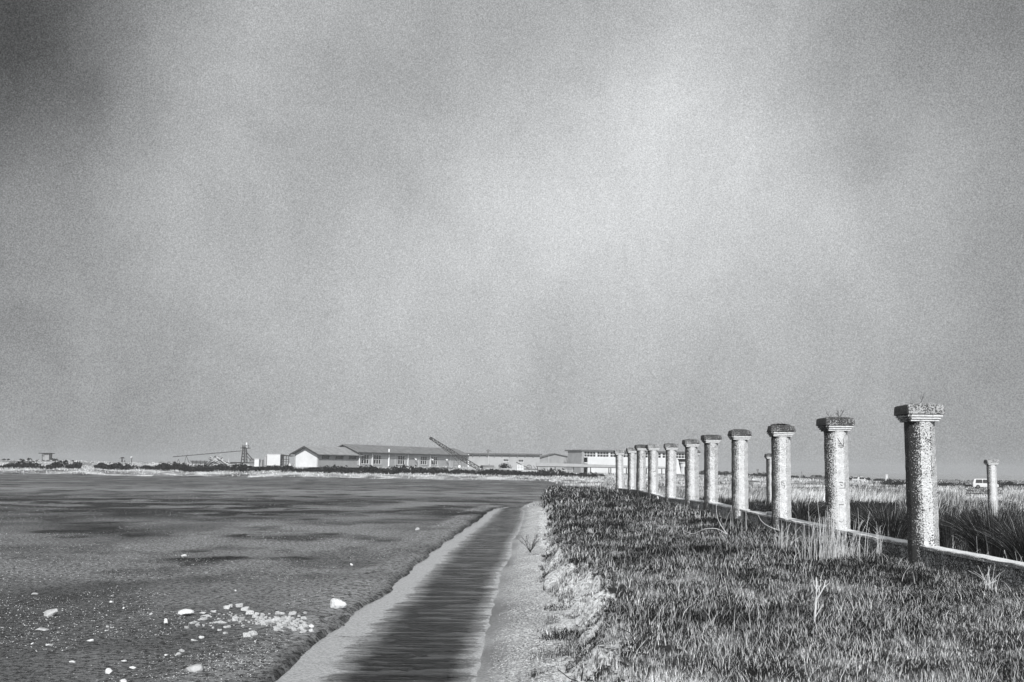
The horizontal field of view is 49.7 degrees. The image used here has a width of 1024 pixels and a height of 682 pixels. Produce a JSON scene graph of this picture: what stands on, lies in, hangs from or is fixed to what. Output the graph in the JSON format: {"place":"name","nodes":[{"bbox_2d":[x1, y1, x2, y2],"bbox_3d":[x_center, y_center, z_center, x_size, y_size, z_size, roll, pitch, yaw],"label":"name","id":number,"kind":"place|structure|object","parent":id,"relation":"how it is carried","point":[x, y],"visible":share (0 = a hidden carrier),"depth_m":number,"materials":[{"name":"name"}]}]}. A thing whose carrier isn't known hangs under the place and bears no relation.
{"place":"outdoors","nodes":[
{"label":"outdoors","id":0,"kind":"place"},
{"bbox_2d":[0,492,501,681],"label":"gravel","id":1,"kind":"structure","parent":0,"point":[169,593],"depth_m":22.54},
{"bbox_2d":[0,472,561,681],"bbox_3d":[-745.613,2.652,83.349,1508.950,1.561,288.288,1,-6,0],"label":"mudflat","id":2,"kind":"structure","parent":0,"point":[86,499],"depth_m":32.20,"materials":[{"name":"soil"}]},
{"bbox_2d":[34,627,48,630],"bbox_3d":[-7.744,4.749,18.214,0.265,0.055,0.148,0,-7,9],"label":"rock","id":3,"kind":"object","parent":2,"relation":"on","point":[41,629],"visible":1,"depth_m":18.16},
{"bbox_2d":[44,609,57,615],"bbox_3d":[-8.375,4.964,20.035,0.301,0.176,0.162,-18,11,-18],"label":"rock","id":4,"kind":"object","parent":2,"relation":"on","point":[51,612],"visible":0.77,"depth_m":20.00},
{"bbox_2d":[177,609,193,615],"bbox_3d":[-5.987,4.985,20.275,0.306,0.139,0.250,1,-7,-7],"label":"rock","id":5,"kind":"object","parent":2,"relation":"on","point":[183,612],"visible":1,"depth_m":20.21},
{"bbox_2d":[183,664,202,671],"bbox_3d":[-4.253,4.376,14.767,0.274,0.112,0.206,1,-6,-2],"label":"rock","id":6,"kind":"object","parent":2,"relation":"on","point":[196,668],"visible":0.99,"depth_m":14.70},
{"bbox_2d":[330,598,346,608],"bbox_3d":[-3.381,5.136,21.520,0.272,0.250,0.338,6,-8,-40],"label":"rock","id":7,"kind":"object","parent":2,"relation":"on","point":[335,603],"visible":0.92,"depth_m":21.42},
{"bbox_2d":[276,507,524,681],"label":"channel water","id":8,"kind":"structure","parent":0,"point":[427,620],"depth_m":20.22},
{"bbox_2d":[0,459,1023,484],"bbox_3d":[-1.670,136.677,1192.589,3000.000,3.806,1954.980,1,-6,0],"label":"embankment","id":9,"kind":"structure","parent":0,"point":[948,476],"depth_m":228.76,"materials":[{"name":"soil"}]},
{"bbox_2d":[7,462,28,468],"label":"shrub","id":10,"kind":"object","parent":9,"relation":"on","point":[13,465],"visible":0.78,"depth_m":230.56,"materials":[{"name":"black plant"}]},
{"bbox_2d":[14,460,40,467],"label":"shrub","id":11,"kind":"object","parent":9,"relation":"on","point":[30,464],"visible":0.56,"depth_m":232.93,"materials":[{"name":"black plant"}]},
{"bbox_2d":[32,464,53,468],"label":"shrub","id":12,"kind":"object","parent":9,"relation":"on","point":[45,466],"visible":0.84,"depth_m":230.25,"materials":[{"name":"black plant"}]},
{"bbox_2d":[39,453,54,459],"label":"flat roofed hut","id":13,"kind":"object","parent":9,"relation":"on","point":[46,456],"visible":0.98,"depth_m":259.55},
{"bbox_2d":[50,459,81,468],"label":"shrub","id":14,"kind":"object","parent":9,"relation":"on","point":[55,464],"visible":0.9,"depth_m":235.01,"materials":[{"name":"black plant"}]},
{"bbox_2d":[105,462,131,469],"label":"shrub","id":15,"kind":"object","parent":9,"relation":"on","point":[113,466],"visible":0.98,"depth_m":229.42,"materials":[{"name":"black plant"}]},
{"bbox_2d":[142,465,157,469],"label":"shrub","id":16,"kind":"object","parent":9,"relation":"on","point":[144,467],"visible":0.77,"depth_m":231.28,"materials":[{"name":"black plant"}]},
{"bbox_2d":[156,463,171,470],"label":"shrub","id":17,"kind":"object","parent":9,"relation":"on","point":[164,466],"visible":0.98,"depth_m":229.85,"materials":[{"name":"black plant"}]},
{"bbox_2d":[155,461,179,469],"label":"shrub","id":18,"kind":"object","parent":9,"relation":"on","point":[173,464],"visible":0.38,"depth_m":235.26,"materials":[{"name":"black plant"}]},
{"bbox_2d":[172,463,192,470],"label":"shrub","id":19,"kind":"object","parent":9,"relation":"on","point":[178,467],"visible":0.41,"depth_m":233.37,"materials":[{"name":"black plant"}]},
{"bbox_2d":[180,464,202,471],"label":"shrub","id":20,"kind":"object","parent":9,"relation":"on","point":[186,468],"visible":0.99,"depth_m":229.58,"materials":[{"name":"black plant"}]},
{"bbox_2d":[191,460,206,464],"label":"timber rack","id":21,"kind":"object","parent":9,"relation":"on","point":[200,462],"visible":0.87,"depth_m":238.78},
{"bbox_2d":[173,450,237,462],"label":"conveyor arm","id":22,"kind":"object","parent":9,"relation":"on","point":[202,454],"visible":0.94,"depth_m":248.55},
{"bbox_2d":[201,467,211,471],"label":"shrub","id":23,"kind":"object","parent":9,"relation":"on","point":[207,469],"visible":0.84,"depth_m":229.83,"materials":[{"name":"black plant"}]},
{"bbox_2d":[201,464,218,470],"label":"shrub","id":24,"kind":"object","parent":9,"relation":"on","point":[208,466],"visible":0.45,"depth_m":233.45,"materials":[{"name":"black plant"}]},
{"bbox_2d":[211,463,229,470],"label":"shrub","id":25,"kind":"object","parent":9,"relation":"on","point":[217,468],"visible":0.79,"depth_m":233.47,"materials":[{"name":"black plant"}]},
{"bbox_2d":[230,443,253,462],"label":"metal tower","id":26,"kind":"structure","parent":9,"relation":"on","point":[245,459],"depth_m":248.49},
{"bbox_2d":[229,463,266,471],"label":"shrub","id":27,"kind":"object","parent":9,"relation":"on","point":[242,467],"visible":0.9,"depth_m":231.63,"materials":[{"name":"black plant"}]},
{"bbox_2d":[254,459,259,466],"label":"water tank","id":28,"kind":"object","parent":9,"relation":"on","point":[256,462],"visible":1,"depth_m":230.54,"materials":[{"name":"metal"}]},
{"bbox_2d":[267,454,283,464],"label":"container shed","id":29,"kind":"structure","parent":9,"relation":"on","point":[273,459],"depth_m":238.57,"materials":[{"name":"white paint"}]},
{"bbox_2d":[270,464,296,471],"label":"shrub","id":30,"kind":"object","parent":9,"relation":"on","point":[290,468],"visible":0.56,"depth_m":236.39,"materials":[{"name":"black plant"}]},
{"bbox_2d":[281,455,291,465],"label":"lean to","id":31,"kind":"object","parent":9,"relation":"on","point":[285,459],"visible":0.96,"depth_m":239.60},
{"bbox_2d":[281,469,303,472],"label":"shrub","id":32,"kind":"object","parent":9,"relation":"on","point":[288,470],"visible":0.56,"depth_m":231.10,"materials":[{"name":"black plant"}]},
{"bbox_2d":[289,446,363,466],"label":"gabled storehouse","id":33,"kind":"structure","parent":9,"relation":"on","point":[314,456],"depth_m":236.55,"materials":[{"name":"tile"}]},
{"bbox_2d":[0,459,664,481],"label":"dry grass","id":34,"kind":"structure","parent":9,"relation":"on","point":[175,470],"depth_m":229.07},
{"bbox_2d":[319,465,348,472],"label":"shrub","id":35,"kind":"object","parent":9,"relation":"on","point":[326,469],"visible":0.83,"depth_m":231.45,"materials":[{"name":"black plant"}]},
{"bbox_2d":[338,468,362,473],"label":"shrub","id":36,"kind":"object","parent":9,"relation":"on","point":[347,471],"visible":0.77,"depth_m":229.76,"materials":[{"name":"black plant"}]},
{"bbox_2d":[353,465,384,473],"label":"shrub","id":37,"kind":"object","parent":9,"relation":"on","point":[372,469],"visible":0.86,"depth_m":230.86,"materials":[{"name":"black plant"}]},
{"bbox_2d":[378,468,397,473],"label":"shrub","id":38,"kind":"object","parent":9,"relation":"on","point":[381,470],"visible":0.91,"depth_m":229.97,"materials":[{"name":"black plant"}]},
{"bbox_2d":[337,444,468,467],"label":"long hall","id":39,"kind":"structure","parent":9,"relation":"on","point":[377,456],"depth_m":263.13,"materials":[{"name":"tile"}]},
{"bbox_2d":[361,454,368,463],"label":"window","id":40,"kind":"structure","parent":39,"relation":"in","point":[364,459],"depth_m":248.54,"materials":[{"name":"glass"}]},
{"bbox_2d":[373,455,381,464],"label":"window","id":41,"kind":"structure","parent":39,"relation":"in","point":[377,458],"depth_m":252.70,"materials":[{"name":"glass"}]},
{"bbox_2d":[398,455,404,464],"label":"window","id":42,"kind":"structure","parent":39,"relation":"in","point":[401,458],"depth_m":261.35,"materials":[{"name":"glass"}]},
{"bbox_2d":[421,456,426,464],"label":"window","id":43,"kind":"structure","parent":39,"relation":"in","point":[423,458],"depth_m":269.95,"materials":[{"name":"glass"}]},
{"bbox_2d":[431,456,437,464],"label":"window","id":44,"kind":"structure","parent":39,"relation":"in","point":[434,462],"depth_m":274.37,"materials":[{"name":"glass"}]},
{"bbox_2d":[389,464,420,473],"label":"shrub","id":45,"kind":"object","parent":9,"relation":"on","point":[415,470],"visible":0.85,"depth_m":232.66,"materials":[{"name":"black plant"}]},
{"bbox_2d":[406,467,429,473],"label":"shrub","id":46,"kind":"object","parent":9,"relation":"on","point":[422,471],"visible":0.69,"depth_m":232.42,"materials":[{"name":"black plant"}]},
{"bbox_2d":[426,469,439,473],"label":"shrub","id":47,"kind":"object","parent":9,"relation":"on","point":[432,471],"visible":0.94,"depth_m":230.26,"materials":[{"name":"black plant"}]},
{"bbox_2d":[429,437,482,471],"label":"lattice conveyor","id":48,"kind":"object","parent":9,"relation":"on","point":[458,457],"visible":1,"depth_m":229.77,"materials":[{"name":"metal"}]},
{"bbox_2d":[480,464,495,467],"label":"parked trailer","id":49,"kind":"object","parent":9,"relation":"on","point":[487,466],"visible":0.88,"depth_m":235.78,"materials":[{"name":"grey metal"}]},
{"bbox_2d":[478,469,500,474],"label":"shrub","id":50,"kind":"object","parent":9,"relation":"on","point":[484,472],"visible":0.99,"depth_m":229.65,"materials":[{"name":"black plant"}]},
{"bbox_2d":[467,449,541,470],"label":"pale warehouse","id":51,"kind":"structure","parent":9,"relation":"on","point":[496,460],"depth_m":299.26,"materials":[{"name":"white paint"}]},
{"bbox_2d":[498,463,511,468],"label":"shrub","id":52,"kind":"object","parent":9,"relation":"on","point":[504,465],"visible":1,"depth_m":234.46,"materials":[{"name":"grey plant"}]},
{"bbox_2d":[500,470,517,475],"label":"shrub","id":53,"kind":"object","parent":9,"relation":"on","point":[512,472],"visible":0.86,"depth_m":230.86,"materials":[{"name":"black plant"}]},
{"bbox_2d":[529,470,552,476],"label":"shrub","id":54,"kind":"object","parent":9,"relation":"on","point":[537,473],"visible":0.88,"depth_m":233.16,"materials":[{"name":"black plant"}]},
{"bbox_2d":[538,468,568,476],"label":"shrub","id":55,"kind":"object","parent":9,"relation":"on","point":[551,470],"visible":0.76,"depth_m":234.27,"materials":[{"name":"black plant"}]},
{"bbox_2d":[540,453,567,470],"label":"dark barn","id":56,"kind":"structure","parent":9,"relation":"on","point":[553,458],"depth_m":323.52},
{"bbox_2d":[578,472,597,477],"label":"shrub","id":57,"kind":"object","parent":9,"relation":"on","point":[584,474],"visible":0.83,"depth_m":236.60,"materials":[{"name":"plant"}]},
{"bbox_2d":[536,463,665,473],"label":"flat canopy","id":58,"kind":"object","parent":9,"relation":"on","point":[555,465],"visible":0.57,"depth_m":269.13,"materials":[{"name":"white paint"}]},
{"bbox_2d":[565,450,684,473],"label":"white workshop","id":59,"kind":"structure","parent":9,"relation":"on","point":[602,457],"depth_m":301.40,"materials":[{"name":"paint"}]},
{"bbox_2d":[584,451,595,457],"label":"window","id":60,"kind":"structure","parent":59,"relation":"in","point":[586,453],"depth_m":299.42,"materials":[{"name":"glass"}]},
{"bbox_2d":[597,451,608,457],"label":"window","id":61,"kind":"structure","parent":59,"relation":"in","point":[600,454],"depth_m":300.82,"materials":[{"name":"glass"}]},
{"bbox_2d":[676,453,684,458],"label":"window","id":62,"kind":"structure","parent":59,"relation":"in","point":[678,455],"depth_m":310.10,"materials":[{"name":"glass"}]},
{"bbox_2d":[680,462,684,473],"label":"entrance porch","id":63,"kind":"object","parent":9,"relation":"on","point":[682,467],"visible":0.34,"depth_m":308.38,"materials":[{"name":"white paint"}]},
{"bbox_2d":[809,475,824,479],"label":"parked car","id":64,"kind":"object","parent":9,"relation":"on","point":[819,477],"visible":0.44,"depth_m":255.38,"materials":[{"name":"grey metal"}]},
{"bbox_2d":[852,477,867,480],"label":"parked car","id":65,"kind":"object","parent":9,"relation":"on","point":[859,478],"visible":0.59,"depth_m":259.17,"materials":[{"name":"white metal"}]},
{"bbox_2d":[0,0,1023,473],"label":"sky","id":66,"kind":"structure","parent":0,"point":[544,227],"materials":[{"name":"grey"}]},
{"bbox_2d":[476,501,565,681],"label":"sandy shore","id":67,"kind":"structure","parent":0,"point":[499,626],"depth_m":20.01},
{"bbox_2d":[515,532,538,551],"bbox_3d":[0.526,6.497,35.902,0.855,0.742,0.802,1,-6,0],"label":"dark shrub","id":68,"kind":"object","parent":67,"relation":"on","point":[529,549],"visible":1,"depth_m":35.87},
{"bbox_2d":[527,501,543,506],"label":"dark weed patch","id":69,"kind":"object","parent":67,"relation":"on","point":[537,504],"visible":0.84,"depth_m":78.10,"materials":[{"name":"grey plant"}]},
{"bbox_2d":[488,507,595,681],"bbox_3d":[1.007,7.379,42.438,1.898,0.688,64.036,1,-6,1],"label":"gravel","id":70,"kind":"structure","parent":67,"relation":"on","point":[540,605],"depth_m":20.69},
{"bbox_2d":[544,600,574,610],"bbox_3d":[0.932,5.052,21.150,0.670,0.181,0.954,1,-6,0],"label":"dark weed patch","id":71,"kind":"object","parent":67,"relation":"on","point":[557,607],"visible":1,"depth_m":21.17,"materials":[{"name":"grey plant"}]},
{"bbox_2d":[538,616,593,640],"bbox_3d":[0.893,4.555,17.758,1.011,0.450,1.442,1,-6,0],"label":"dark weed patch","id":72,"kind":"object","parent":67,"relation":"on","point":[549,636],"visible":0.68,"depth_m":17.67,"materials":[{"name":"grey plant"}]},
{"bbox_2d":[532,496,1023,681],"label":"bank ground","id":73,"kind":"structure","parent":0,"point":[596,599],"depth_m":15.64,"materials":[{"name":"soil"}]},
{"bbox_2d":[562,621,612,672],"bbox_3d":[1.032,4.056,14.745,0.876,0.674,1.107,1,-6,0],"label":"dark weed patch","id":74,"kind":"object","parent":73,"relation":"on","point":[582,665],"visible":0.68,"depth_m":14.60,"materials":[{"name":"grey plant"}]},
{"bbox_2d":[537,504,641,681],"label":"soil clods","id":75,"kind":"object","parent":73,"relation":"on","point":[587,623],"visible":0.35,"depth_m":15.88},
{"bbox_2d":[614,449,624,490],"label":"stone column","id":76,"kind":"structure","parent":73,"relation":"on","point":[619,453],"depth_m":87.89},
{"bbox_2d":[618,627,654,659],"bbox_3d":[1.474,3.638,13.316,0.027,0.179,1.960,1,-7,-7],"label":"dark root","id":77,"kind":"object","parent":73,"relation":"on","point":[635,642],"visible":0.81,"depth_m":13.24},
{"bbox_2d":[682,439,699,506],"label":"stone column","id":78,"kind":"structure","parent":73,"relation":"on","point":[691,472],"depth_m":55.97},
{"bbox_2d":[701,435,721,511],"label":"stone column","id":79,"kind":"structure","parent":73,"relation":"on","point":[710,442],"depth_m":49.78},
{"bbox_2d":[719,507,747,529],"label":"dry stalks","id":80,"kind":"object","parent":73,"relation":"on","point":[738,521],"visible":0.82,"depth_m":35.55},
{"bbox_2d":[727,429,751,519],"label":"stone column","id":81,"kind":"structure","parent":73,"relation":"on","point":[739,438],"depth_m":42.51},
{"bbox_2d":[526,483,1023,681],"bbox_3d":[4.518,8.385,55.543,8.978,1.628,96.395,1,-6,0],"label":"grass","id":82,"kind":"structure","parent":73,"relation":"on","point":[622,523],"depth_m":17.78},
{"bbox_2d":[767,425,795,530],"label":"stone column","id":83,"kind":"structure","parent":73,"relation":"on","point":[780,435],"depth_m":36.22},
{"bbox_2d":[767,523,795,547],"bbox_3d":[7.249,5.109,29.306,0.855,0.815,1.483,-1,-7,19],"label":"dry reed clump","id":84,"kind":"object","parent":73,"relation":"on","point":[781,540],"visible":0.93,"depth_m":29.15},
{"bbox_2d":[813,577,828,620],"bbox_3d":[4.411,3.708,15.741,0.235,0.670,0.032,1,-6,0],"label":"dead sapling","id":85,"kind":"object","parent":73,"relation":"on","point":[815,614],"visible":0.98,"depth_m":15.75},
{"bbox_2d":[794,502,869,560],"bbox_3d":[7.372,4.380,25.576,1.815,1.478,1.971,4,-7,-24],"label":"dry reed clump","id":86,"kind":"object","parent":73,"relation":"on","point":[832,541],"visible":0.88,"depth_m":25.53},
{"bbox_2d":[816,417,854,539],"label":"stone column","id":87,"kind":"structure","parent":73,"relation":"on","point":[835,430],"depth_m":29.92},
{"bbox_2d":[834,522,899,558],"bbox_3d":[8.068,4.590,25.441,1.273,0.979,1.304,7,-9,-42],"label":"dry reed clump","id":88,"kind":"object","parent":73,"relation":"on","point":[854,535],"visible":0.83,"depth_m":25.45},
{"bbox_2d":[875,525,886,552],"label":"dry stalks","id":89,"kind":"object","parent":73,"relation":"on","point":[877,537],"visible":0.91,"depth_m":25.77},
{"bbox_2d":[894,403,944,563],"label":"stone column","id":90,"kind":"structure","parent":73,"relation":"on","point":[918,420],"depth_m":23.59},
{"bbox_2d":[970,566,1004,588],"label":"dry stalks","id":91,"kind":"object","parent":73,"relation":"on","point":[989,584],"visible":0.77,"depth_m":18.77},
{"bbox_2d":[556,481,1019,516],"bbox_3d":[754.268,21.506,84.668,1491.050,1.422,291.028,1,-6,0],"label":"marsh ground","id":92,"kind":"structure","parent":0,"point":[972,490],"depth_m":169.41,"materials":[{"name":"soil"}]},
{"bbox_2d":[697,450,700,499],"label":"stone column","id":93,"kind":"structure","parent":92,"relation":"on","point":[698,452],"depth_m":91.19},
{"bbox_2d":[718,494,749,504],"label":"rush tussock","id":94,"kind":"object","parent":92,"relation":"on","point":[728,501],"visible":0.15,"depth_m":78.73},
{"bbox_2d":[748,497,771,512],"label":"rush tussock","id":95,"kind":"object","parent":92,"relation":"on","point":[768,507],"visible":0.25,"depth_m":73.86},
{"bbox_2d":[764,453,771,503],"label":"stone column","id":96,"kind":"structure","parent":92,"relation":"on","point":[767,456],"depth_m":83.18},
{"bbox_2d":[549,472,1023,518],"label":"reeds","id":97,"kind":"object","parent":92,"relation":"on","point":[816,491],"visible":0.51,"depth_m":122.87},
{"bbox_2d":[791,496,825,519],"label":"rush tussock","id":98,"kind":"object","parent":92,"relation":"on","point":[805,509],"visible":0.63,"depth_m":68.77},
{"bbox_2d":[613,489,1023,551],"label":"marsh plants","id":99,"kind":"object","parent":92,"relation":"on","point":[821,513],"visible":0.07,"depth_m":86.97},
{"bbox_2d":[614,487,1023,589],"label":"wall","id":100,"kind":"structure","parent":92,"relation":"on","point":[959,562],"depth_m":24.48,"materials":[{"name":"concrete"}]},
{"bbox_2d":[626,447,636,490],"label":"stone column","id":101,"kind":"structure","parent":100,"relation":"on","point":[631,451],"depth_m":81.24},
{"bbox_2d":[634,444,645,494],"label":"stone column","id":102,"kind":"structure","parent":100,"relation":"on","point":[640,449],"depth_m":73.40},
{"bbox_2d":[645,443,659,497],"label":"stone column","id":103,"kind":"structure","parent":100,"relation":"on","point":[652,449],"depth_m":68.15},
{"bbox_2d":[663,443,678,500],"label":"stone column","id":104,"kind":"structure","parent":100,"relation":"on","point":[670,471],"depth_m":62.16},
{"bbox_2d":[750,503,763,511],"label":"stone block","id":105,"kind":"structure","parent":100,"relation":"on","point":[757,507],"depth_m":40.62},
{"bbox_2d":[811,495,899,532],"bbox_3d":[15.768,7.995,49.505,5.090,2.219,5.163,1,-6,0],"label":"rush tussock","id":106,"kind":"object","parent":92,"relation":"on","point":[852,526],"visible":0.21,"depth_m":48.97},
{"bbox_2d":[880,480,902,485],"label":"shrub","id":107,"kind":"object","parent":92,"relation":"on","point":[886,483],"visible":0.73,"depth_m":212.89,"materials":[{"name":"grey plant"}]},
{"bbox_2d":[850,499,942,539],"bbox_3d":[15.180,7.354,44.375,4.782,2.130,4.748,1,-6,0],"label":"rush tussock","id":108,"kind":"object","parent":92,"relation":"on","point":[895,524],"visible":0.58,"depth_m":43.99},
{"bbox_2d":[895,505,969,549],"bbox_3d":[16.965,7.347,43.409,4.190,1.906,4.059,1,-6,0],"label":"rush tussock","id":109,"kind":"object","parent":92,"relation":"on","point":[946,538],"visible":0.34,"depth_m":42.96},
{"bbox_2d":[938,497,1023,559],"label":"rush tussock","id":110,"kind":"object","parent":92,"relation":"on","point":[984,546],"visible":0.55,"depth_m":35.22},
{"bbox_2d":[971,479,998,488],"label":"parked car","id":111,"kind":"object","parent":92,"relation":"on","point":[977,483],"visible":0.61,"depth_m":193.96,"materials":[{"name":"white metal"}]},
{"bbox_2d":[983,459,998,515],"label":"stone column","id":112,"kind":"structure","parent":92,"relation":"on","point":[992,490],"depth_m":75.22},
{"bbox_2d":[964,510,1023,561],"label":"rush tussock","id":113,"kind":"object","parent":92,"relation":"on","point":[1013,544],"visible":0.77,"depth_m":32.46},
{"bbox_2d":[997,480,1013,486],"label":"shrub","id":114,"kind":"object","parent":92,"relation":"on","point":[1006,483],"visible":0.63,"depth_m":222.15,"materials":[{"name":"grey plant"}]},
{"bbox_2d":[807,515,972,551],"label":"ditch water","id":115,"kind":"structure","parent":0,"point":[959,548],"depth_m":64.34,"materials":[{"name":"black liquid"}]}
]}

